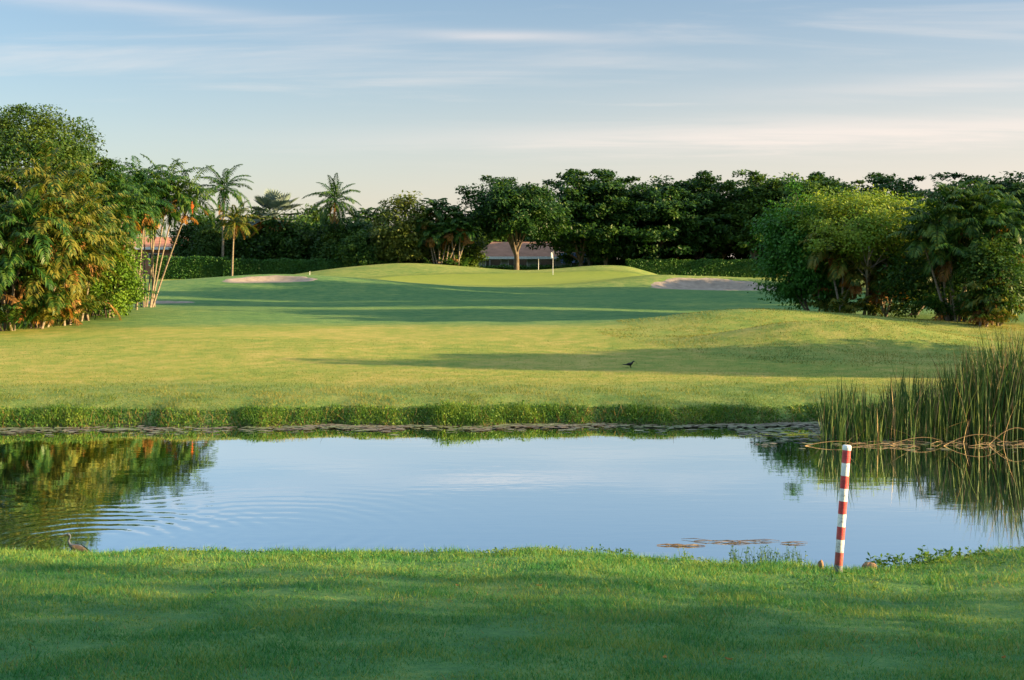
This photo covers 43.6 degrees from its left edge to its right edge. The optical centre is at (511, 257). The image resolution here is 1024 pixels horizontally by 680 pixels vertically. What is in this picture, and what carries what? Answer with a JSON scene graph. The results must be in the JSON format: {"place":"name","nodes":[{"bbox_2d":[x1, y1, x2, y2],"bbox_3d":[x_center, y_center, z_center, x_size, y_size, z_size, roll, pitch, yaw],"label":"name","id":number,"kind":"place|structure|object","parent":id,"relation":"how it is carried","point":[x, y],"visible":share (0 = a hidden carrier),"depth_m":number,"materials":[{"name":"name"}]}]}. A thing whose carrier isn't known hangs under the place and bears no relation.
{"place":"outdoors","nodes":[
{"label":"outdoors","id":0,"kind":"place"},
{"bbox_2d":[0,263,1023,679],"bbox_3d":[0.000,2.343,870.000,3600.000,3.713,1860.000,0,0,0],"label":"ground","id":1,"kind":"structure","parent":0,"point":[384,311],"depth_m":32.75,"materials":[{"name":"green plant"}]},
{"bbox_2d":[0,180,55,306],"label":"broadleaf shrub","id":2,"kind":"object","parent":1,"relation":"on","point":[8,223],"depth_m":51.83,"materials":[{"name":"green plant"}]},
{"bbox_2d":[0,183,76,330],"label":"clumping palm","id":3,"kind":"object","parent":1,"relation":"on","point":[9,276],"visible":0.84,"depth_m":46.65,"materials":[{"name":"green plant"}]},
{"bbox_2d":[0,173,120,330],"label":"clumping palm","id":4,"kind":"object","parent":1,"relation":"on","point":[58,271],"visible":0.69,"depth_m":47.56,"materials":[{"name":"green plant"}]},
{"bbox_2d":[0,141,135,325],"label":"clumping palm","id":5,"kind":"object","parent":1,"relation":"on","point":[48,179],"visible":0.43,"depth_m":49.26,"materials":[{"name":"green plant"}]},
{"bbox_2d":[0,102,137,272],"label":"broadleaf tree","id":6,"kind":"object","parent":1,"relation":"on","point":[38,129],"visible":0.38,"depth_m":53.79,"materials":[{"name":"green plant"}]},
{"bbox_2d":[7,196,134,295],"bbox_3d":[-19.243,0.029,54.727,6.352,5.372,6.002,0,0,-42],"label":"broadleaf shrub","id":7,"kind":"object","parent":1,"relation":"on","point":[113,244],"visible":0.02,"depth_m":54.33,"materials":[{"name":"green plant"}]},
{"bbox_2d":[23,148,143,254],"bbox_3d":[-19.338,-1.148,57.040,5.389,7.606,6.274,0,0,-29],"label":"broadleaf tree","id":8,"kind":"object","parent":1,"relation":"on","point":[114,190],"depth_m":57.19,"materials":[{"name":"green plant"}]},
{"bbox_2d":[47,181,135,320],"bbox_3d":[-17.316,-0.112,51.444,4.631,5.973,4.518,0,0,0],"label":"clumping palm","id":9,"kind":"object","parent":1,"relation":"on","point":[107,222],"visible":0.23,"depth_m":51.42,"materials":[{"name":"green plant"}]},
{"bbox_2d":[58,167,166,315],"bbox_3d":[-17.897,-0.696,54.831,5.779,6.604,4.480,0,0,0],"label":"clumping palm","id":10,"kind":"object","parent":1,"relation":"on","point":[136,226],"visible":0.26,"depth_m":54.83,"materials":[{"name":"green plant"}]},
{"bbox_2d":[83,242,150,317],"bbox_3d":[-16.976,0.835,53.435,3.757,3.673,4.424,0,0,-23],"label":"broadleaf shrub","id":11,"kind":"object","parent":1,"relation":"on","point":[128,279],"visible":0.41,"depth_m":53.34,"materials":[{"name":"green plant"}]},
{"bbox_2d":[107,156,179,309],"bbox_3d":[-17.942,-0.939,60.069,4.895,7.914,3.910,0,0,0],"label":"clumping palm","id":12,"kind":"object","parent":1,"relation":"on","point":[141,179],"visible":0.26,"depth_m":59.83,"materials":[{"name":"green plant"}]},
{"bbox_2d":[132,237,181,275],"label":"bungalow","id":13,"kind":"object","parent":1,"relation":"on","point":[156,245],"visible":0.17,"depth_m":140.00,"materials":[{"name":"ceramic"}]},
{"bbox_2d":[149,253,161,265],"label":"window","id":14,"kind":"structure","parent":13,"relation":"in","point":[155,254],"depth_m":139.89,"materials":[{"name":"grey glass"}]},
{"bbox_2d":[138,301,193,303],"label":"sand bunker","id":15,"kind":"object","parent":1,"relation":"on","point":[160,302],"visible":0.4,"depth_m":70.36},
{"bbox_2d":[118,154,218,307],"bbox_3d":[-17.883,-1.316,63.983,6.590,7.819,4.178,0,0,0],"label":"clumping palm","id":16,"kind":"object","parent":1,"relation":"on","point":[185,201],"visible":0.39,"depth_m":63.82,"materials":[{"name":"green plant"}]},
{"bbox_2d":[150,255,228,278],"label":"hedge","id":17,"kind":"object","parent":1,"relation":"on","point":[192,267],"visible":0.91,"depth_m":121.31,"materials":[{"name":"green plant"}]},
{"bbox_2d":[168,211,225,256],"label":"background tree","id":18,"kind":"object","parent":1,"relation":"on","point":[186,231],"visible":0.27,"depth_m":132.84,"materials":[{"name":"green plant"}]},
{"bbox_2d":[186,221,229,257],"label":"background tree","id":19,"kind":"object","parent":1,"relation":"on","point":[207,239],"visible":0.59,"depth_m":127.28,"materials":[{"name":"green plant"}]},
{"bbox_2d":[195,164,253,256],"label":"royal palm","id":20,"kind":"object","parent":1,"relation":"on","point":[224,192],"visible":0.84,"depth_m":123.62,"materials":[{"name":"green plant"}]},
{"bbox_2d":[204,216,247,249],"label":"background tree","id":21,"kind":"object","parent":1,"relation":"on","point":[217,220],"visible":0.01,"depth_m":132.28,"materials":[{"name":"green plant"}]},
{"bbox_2d":[212,200,260,275],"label":"royal palm","id":22,"kind":"object","parent":1,"relation":"on","point":[231,230],"visible":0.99,"depth_m":117.47,"materials":[{"name":"green plant"}]},
{"bbox_2d":[221,230,267,260],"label":"background tree","id":23,"kind":"object","parent":1,"relation":"on","point":[238,247],"visible":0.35,"depth_m":126.86,"materials":[{"name":"green plant"}]},
{"bbox_2d":[232,206,287,258],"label":"background tree","id":24,"kind":"object","parent":1,"relation":"on","point":[255,213],"visible":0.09,"depth_m":129.82,"materials":[{"name":"green plant"}]},
{"bbox_2d":[222,275,316,282],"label":"sand bunker","id":25,"kind":"object","parent":1,"relation":"on","point":[267,279],"visible":0.98,"depth_m":85.27},
{"bbox_2d":[246,189,302,237],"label":"fan palm","id":26,"kind":"object","parent":1,"relation":"on","point":[274,200],"visible":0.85,"depth_m":126.98,"materials":[{"name":"green plant"}]},
{"bbox_2d":[241,212,329,259],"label":"background tree","id":27,"kind":"object","parent":1,"relation":"on","point":[285,219],"visible":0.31,"depth_m":125.78,"materials":[{"name":"green plant"}]},
{"bbox_2d":[255,220,317,260],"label":"background tree","id":28,"kind":"object","parent":1,"relation":"on","point":[277,239],"visible":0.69,"depth_m":125.17,"materials":[{"name":"green plant"}]},
{"bbox_2d":[222,257,401,275],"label":"hedge","id":29,"kind":"object","parent":1,"relation":"on","point":[248,266],"visible":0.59,"depth_m":120.94,"materials":[{"name":"green plant"}]},
{"bbox_2d":[289,203,344,224],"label":"background tree","id":30,"kind":"object","parent":1,"relation":"on","point":[316,219],"visible":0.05,"depth_m":135.17,"materials":[{"name":"green plant"}]},
{"bbox_2d":[303,173,360,246],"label":"coconut palm","id":31,"kind":"object","parent":1,"relation":"on","point":[333,202],"visible":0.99,"depth_m":123.11,"materials":[{"name":"green plant"}]},
{"bbox_2d":[304,216,373,262],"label":"background tree","id":32,"kind":"object","parent":1,"relation":"on","point":[358,224],"visible":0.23,"depth_m":123.51,"materials":[{"name":"green plant"}]},
{"bbox_2d":[333,228,403,266],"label":"background tree","id":33,"kind":"object","parent":1,"relation":"on","point":[350,257],"visible":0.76,"depth_m":120.22,"materials":[{"name":"green plant"}]},
{"bbox_2d":[346,207,393,225],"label":"background palm","id":34,"kind":"object","parent":1,"relation":"on","point":[368,214],"visible":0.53,"depth_m":130.69,"materials":[{"name":"green plant"}]},
{"bbox_2d":[356,234,406,263],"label":"background tree","id":35,"kind":"object","parent":1,"relation":"on","point":[367,240],"visible":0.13,"depth_m":121.15,"materials":[{"name":"green plant"}]},
{"bbox_2d":[366,190,434,262],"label":"feathery tree","id":36,"kind":"object","parent":1,"relation":"on","point":[402,237],"visible":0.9,"depth_m":119.65,"materials":[{"name":"green plant"}]},
{"bbox_2d":[402,218,458,262],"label":"background tree","id":37,"kind":"object","parent":1,"relation":"on","point":[417,261],"visible":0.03,"depth_m":124.53,"materials":[{"name":"green plant"}]},
{"bbox_2d":[409,198,478,264],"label":"background palm","id":38,"kind":"object","parent":1,"relation":"on","point":[437,208],"visible":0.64,"depth_m":119.54,"materials":[{"name":"green plant"}]},
{"bbox_2d":[424,230,488,266],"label":"background tree","id":39,"kind":"object","parent":1,"relation":"on","point":[476,255],"visible":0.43,"depth_m":121.78,"materials":[{"name":"green plant"}]},
{"bbox_2d":[434,207,481,265],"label":"background palm","id":40,"kind":"object","parent":1,"relation":"on","point":[453,225],"visible":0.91,"depth_m":118.65,"materials":[{"name":"green plant"}]},
{"bbox_2d":[465,218,524,250],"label":"background tree","id":41,"kind":"object","parent":1,"relation":"on","point":[488,242],"visible":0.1,"depth_m":154.89,"materials":[{"name":"green plant"}]},
{"bbox_2d":[0,399,1007,427],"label":"bank weeds","id":42,"kind":"object","parent":1,"relation":"on","point":[457,412],"visible":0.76,"depth_m":26.90,"materials":[{"name":"green plant"}]},
{"bbox_2d":[0,320,1020,412],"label":"grass","id":43,"kind":"structure","parent":1,"relation":"on","point":[194,393],"depth_m":29.43,"materials":[{"name":"green plant"}]},
{"bbox_2d":[455,175,573,269],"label":"broadleaf tree","id":44,"kind":"object","parent":1,"relation":"on","point":[530,209],"visible":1,"depth_m":119.03,"materials":[{"name":"green plant"}]},
{"bbox_2d":[499,230,550,241],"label":"background tree","id":45,"kind":"object","parent":1,"relation":"on","point":[521,237],"depth_m":156.00,"materials":[{"name":"green plant"}]},
{"bbox_2d":[478,242,587,266],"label":"bungalow","id":46,"kind":"object","parent":1,"relation":"on","point":[500,253],"visible":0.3,"depth_m":142.00,"materials":[{"name":"grey paint"}]},
{"bbox_2d":[485,259,500,266],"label":"window","id":47,"kind":"structure","parent":46,"relation":"in","point":[497,262],"depth_m":141.92,"materials":[{"name":"black glass"}]},
{"bbox_2d":[508,259,526,266],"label":"window","id":48,"kind":"structure","parent":46,"relation":"in","point":[510,261],"depth_m":141.92,"materials":[{"name":"black glass"}]},
{"bbox_2d":[540,259,554,265],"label":"window","id":49,"kind":"structure","parent":46,"relation":"in","point":[551,262],"depth_m":141.92,"materials":[{"name":"black glass"}]},
{"bbox_2d":[475,264,611,269],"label":"hedge","id":50,"kind":"object","parent":1,"relation":"on","point":[529,267],"visible":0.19,"depth_m":130.41,"materials":[{"name":"green plant"}]},
{"bbox_2d":[495,544,633,554],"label":"leafy weed","id":51,"kind":"object","parent":1,"relation":"on","point":[622,550],"visible":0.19,"depth_m":14.68,"materials":[{"name":"green plant"}]},
{"bbox_2d":[525,168,642,266],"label":"layered tree","id":52,"kind":"object","parent":1,"relation":"on","point":[571,178],"visible":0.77,"depth_m":125.18,"materials":[{"name":"green plant"}]},
{"bbox_2d":[562,179,622,265],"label":"layered tree","id":53,"kind":"object","parent":1,"relation":"on","point":[589,262],"depth_m":135.14,"materials":[{"name":"green plant"}]},
{"bbox_2d":[572,243,641,265],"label":"background tree","id":54,"kind":"object","parent":1,"relation":"on","point":[615,260],"depth_m":138.08,"materials":[{"name":"green plant"}]},
{"bbox_2d":[565,168,652,264],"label":"layered tree","id":55,"kind":"object","parent":1,"relation":"on","point":[607,175],"visible":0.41,"depth_m":126.07,"materials":[{"name":"green plant"}]},
{"bbox_2d":[593,188,686,264],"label":"layered tree","id":56,"kind":"object","parent":1,"relation":"on","point":[638,256],"visible":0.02,"depth_m":131.64,"materials":[{"name":"green plant"}]},
{"bbox_2d":[599,174,721,265],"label":"layered tree","id":57,"kind":"object","parent":1,"relation":"on","point":[657,199],"visible":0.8,"depth_m":125.23,"materials":[{"name":"green plant"}]},
{"bbox_2d":[639,180,713,259],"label":"layered tree","id":58,"kind":"object","parent":1,"relation":"on","point":[699,219],"visible":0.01,"depth_m":135.91,"materials":[{"name":"green plant"}]},
{"bbox_2d":[642,170,743,260],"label":"layered tree","id":59,"kind":"object","parent":1,"relation":"on","point":[701,183],"visible":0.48,"depth_m":127.49,"materials":[{"name":"green plant"}]},
{"bbox_2d":[625,258,772,277],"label":"hedge","id":60,"kind":"object","parent":1,"relation":"on","point":[717,267],"visible":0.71,"depth_m":123.87,"materials":[{"name":"green plant"}]},
{"bbox_2d":[683,248,737,259],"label":"background tree","id":61,"kind":"object","parent":1,"relation":"on","point":[688,257],"visible":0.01,"depth_m":135.32,"materials":[{"name":"green plant"}]},
{"bbox_2d":[651,278,773,290],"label":"sand bunker","id":62,"kind":"object","parent":1,"relation":"on","point":[700,283],"visible":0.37,"depth_m":93.78},
{"bbox_2d":[704,180,749,258],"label":"layered tree","id":63,"kind":"object","parent":1,"relation":"on","point":[725,252],"visible":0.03,"depth_m":136.27,"materials":[{"name":"green plant"}]},
{"bbox_2d":[724,252,765,260],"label":"background tree","id":64,"kind":"object","parent":1,"relation":"on","point":[737,256],"visible":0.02,"depth_m":137.90,"materials":[{"name":"green plant"}]},
{"bbox_2d":[706,169,791,261],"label":"layered tree","id":65,"kind":"object","parent":1,"relation":"on","point":[747,191],"visible":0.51,"depth_m":126.30,"materials":[{"name":"green plant"}]},
{"bbox_2d":[718,180,788,259],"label":"layered tree","id":66,"kind":"object","parent":1,"relation":"on","point":[749,252],"visible":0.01,"depth_m":135.74,"materials":[{"name":"green plant"}]},
{"bbox_2d":[736,172,846,263],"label":"layered tree","id":67,"kind":"object","parent":1,"relation":"on","point":[807,188],"visible":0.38,"depth_m":124.96,"materials":[{"name":"green plant"}]},
{"bbox_2d":[745,177,875,310],"bbox_3d":[13.021,-0.384,56.297,5.141,6.362,5.033,0,0,-17],"label":"weeping shrub","id":68,"kind":"object","parent":1,"relation":"on","point":[799,281],"visible":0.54,"depth_m":55.62,"materials":[{"name":"green plant"}]},
{"bbox_2d":[800,171,839,194],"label":"layered tree","id":69,"kind":"object","parent":1,"relation":"on","point":[819,173],"visible":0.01,"depth_m":134.67,"materials":[{"name":"green plant"}]},
{"bbox_2d":[818,560,823,567],"bbox_3d":[3.282,3.275,13.602,0.062,0.135,0.060,0,0,41],"label":"stone","id":70,"kind":"object","parent":1,"relation":"on","point":[820,562],"visible":0.67,"depth_m":13.59,"materials":[{"name":"beige stone"}]},
{"bbox_2d":[797,222,887,313],"bbox_3d":[13.946,0.595,54.113,3.310,4.189,3.111,0,0,-36],"label":"clumping palm","id":71,"kind":"object","parent":1,"relation":"on","point":[841,304],"visible":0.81,"depth_m":53.67,"materials":[{"name":"green plant"}]},
{"bbox_2d":[834,445,850,572],"bbox_3d":[3.429,2.739,13.318,0.227,1.575,0.091,0,0,-23],"label":"hazard stake","id":72,"kind":"object","parent":1,"relation":"on","point":[842,505],"visible":0.98,"depth_m":13.29,"materials":[{"name":"red paint"}]},
{"bbox_2d":[805,177,890,227],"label":"layered tree","id":73,"kind":"object","parent":1,"relation":"on","point":[825,181],"visible":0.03,"depth_m":128.84,"materials":[{"name":"green plant"}]},
{"bbox_2d":[781,183,934,315],"bbox_3d":[15.640,-0.192,55.439,8.067,5.946,7.204,0,0,0],"label":"broadleaf tree","id":74,"kind":"object","parent":1,"relation":"on","point":[873,223],"visible":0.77,"depth_m":53.64,"materials":[{"name":"green plant"}]},
{"bbox_2d":[861,562,875,569],"bbox_3d":[3.838,3.330,13.755,0.176,0.124,0.126,0,0,8],"label":"stone","id":75,"kind":"object","parent":1,"relation":"on","point":[866,564],"visible":0.52,"depth_m":13.72,"materials":[{"name":"beige stone"}]},
{"bbox_2d":[848,248,921,316],"bbox_3d":[15.933,1.112,54.678,3.483,3.150,2.554,0,0,0],"label":"clumping palm","id":76,"kind":"object","parent":1,"relation":"on","point":[870,307],"visible":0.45,"depth_m":54.33,"materials":[{"name":"green plant"}]},
{"bbox_2d":[846,172,945,272],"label":"layered tree","id":77,"kind":"object","parent":1,"relation":"on","point":[879,179],"visible":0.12,"depth_m":83.75,"materials":[{"name":"green plant"}]},
{"bbox_2d":[866,552,950,568],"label":"leafy weed","id":78,"kind":"object","parent":1,"relation":"on","point":[899,558],"visible":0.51,"depth_m":13.90,"materials":[{"name":"green plant"}]},
{"bbox_2d":[874,193,962,314],"bbox_3d":[17.888,-0.039,56.326,4.890,5.607,5.023,0,0,0],"label":"broadleaf shrub","id":79,"kind":"object","parent":1,"relation":"on","point":[914,313],"visible":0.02,"depth_m":55.88,"materials":[{"name":"green plant"}]},
{"bbox_2d":[843,357,998,442],"bbox_3d":[7.875,2.900,25.520,3.352,1.759,4.652,0,0,0],"label":"reed clump","id":80,"kind":"object","parent":1,"relation":"on","point":[902,415],"visible":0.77,"depth_m":24.70,"materials":[{"name":"green plant"}]},
{"bbox_2d":[871,201,980,319],"bbox_3d":[17.611,0.194,52.704,5.616,5.132,4.204,0,0,0],"label":"broadleaf shrub","id":81,"kind":"object","parent":1,"relation":"on","point":[911,278],"visible":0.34,"depth_m":52.28,"materials":[{"name":"green plant"}]},
{"bbox_2d":[915,545,990,560],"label":"leafy weed","id":82,"kind":"object","parent":1,"relation":"on","point":[947,552],"visible":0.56,"depth_m":14.32,"materials":[{"name":"green plant"}]},
{"bbox_2d":[885,176,1023,321],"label":"clumping palm","id":83,"kind":"object","parent":1,"relation":"on","point":[955,200],"visible":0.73,"depth_m":50.45,"materials":[{"name":"green plant"}]},
{"bbox_2d":[923,317,1023,442],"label":"reed clump","id":84,"kind":"object","parent":1,"relation":"on","point":[985,401],"visible":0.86,"depth_m":24.50,"materials":[{"name":"green plant"}]},
{"bbox_2d":[928,172,1021,291],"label":"layered tree","id":85,"kind":"object","parent":1,"relation":"on","point":[954,176],"visible":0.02,"depth_m":82.24,"materials":[{"name":"green plant"}]},
{"bbox_2d":[948,189,1023,322],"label":"clumping palm","id":86,"kind":"object","parent":1,"relation":"on","point":[1014,232],"visible":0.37,"depth_m":49.85,"materials":[{"name":"green plant"}]},
{"bbox_2d":[950,236,1023,325],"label":"broadleaf shrub","id":87,"kind":"object","parent":1,"relation":"on","point":[989,257],"visible":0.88,"depth_m":48.29,"materials":[{"name":"green plant"}]},
{"bbox_2d":[952,171,1023,292],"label":"layered tree","id":88,"kind":"object","parent":1,"relation":"on","point":[1015,185],"visible":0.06,"depth_m":78.76,"materials":[{"name":"green plant"}]},
{"bbox_2d":[953,271,1023,326],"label":"clumping palm","id":89,"kind":"object","parent":1,"relation":"on","point":[993,310],"visible":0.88,"depth_m":47.95,"materials":[{"name":"green plant"}]},
{"bbox_2d":[0,423,1023,568],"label":"water","id":90,"kind":"structure","parent":0,"point":[647,490],"depth_m":19.16,"materials":[{"name":"blue liquid"}]},
{"bbox_2d":[61,533,90,552],"bbox_3d":[-4.984,3.340,14.620,0.332,0.387,0.094,0,0,0],"label":"heron","id":91,"kind":"object","parent":90,"relation":"on","point":[79,547],"visible":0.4,"depth_m":14.60,"materials":[{"name":"stone"}]},
{"bbox_2d":[0,421,1022,449],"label":"floating weed","id":92,"kind":"object","parent":90,"relation":"on","point":[387,428],"visible":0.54,"depth_m":26.16,"materials":[{"name":"green plant"}]},
{"bbox_2d":[658,544,704,545],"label":"reed litter","id":93,"kind":"object","parent":90,"relation":"on","point":[682,544],"visible":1,"depth_m":15.53,"materials":[{"name":"brown plant"}]},
{"bbox_2d":[678,547,692,559],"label":"water weed","id":94,"kind":"object","parent":90,"relation":"on","point":[684,554],"visible":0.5,"depth_m":14.77,"materials":[{"name":"green plant"}]},
{"bbox_2d":[684,538,803,543],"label":"reed litter","id":95,"kind":"object","parent":90,"relation":"on","point":[745,541],"visible":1,"depth_m":15.75,"materials":[{"name":"brown plant"}]},
{"bbox_2d":[729,543,807,565],"bbox_3d":[2.832,3.365,14.336,0.876,0.314,0.469,0,0,0],"label":"water weed","id":96,"kind":"object","parent":90,"relation":"on","point":[762,555],"visible":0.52,"depth_m":14.31,"materials":[{"name":"green plant"}]},
{"bbox_2d":[805,441,851,445],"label":"bent reed","id":97,"kind":"object","parent":90,"relation":"on","point":[828,441],"visible":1,"depth_m":23.84,"materials":[{"name":"brown plant"}]},
{"bbox_2d":[803,375,892,443],"bbox_3d":[6.422,2.995,24.930,2.641,1.570,3.069,0,0,40],"label":"reed clump","id":98,"kind":"object","parent":90,"relation":"in","point":[839,422],"visible":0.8,"depth_m":24.37,"materials":[{"name":"green plant"}]},
{"bbox_2d":[894,437,942,443],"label":"bent reed","id":99,"kind":"object","parent":90,"relation":"on","point":[917,437],"visible":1,"depth_m":23.94,"materials":[{"name":"brown plant"}]},
{"bbox_2d":[847,439,1023,447],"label":"reed litter","id":100,"kind":"object","parent":90,"relation":"on","point":[932,443],"visible":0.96,"depth_m":23.94,"materials":[{"name":"brown plant"}]},
{"bbox_2d":[944,434,1003,445],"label":"bent reed","id":101,"kind":"object","parent":90,"relation":"on","point":[970,435],"visible":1,"depth_m":23.83,"materials":[{"name":"brown plant"}]},
{"bbox_2d":[0,0,1023,258],"label":"sky","id":102,"kind":"structure","parent":0,"point":[430,98],"materials":[{"name":"blue"}]},
{"bbox_2d":[598,308,1023,367],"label":"grass","id":103,"kind":"structure","parent":0,"point":[796,321],"depth_m":40.79,"materials":[{"name":"green plant"}]}
]}

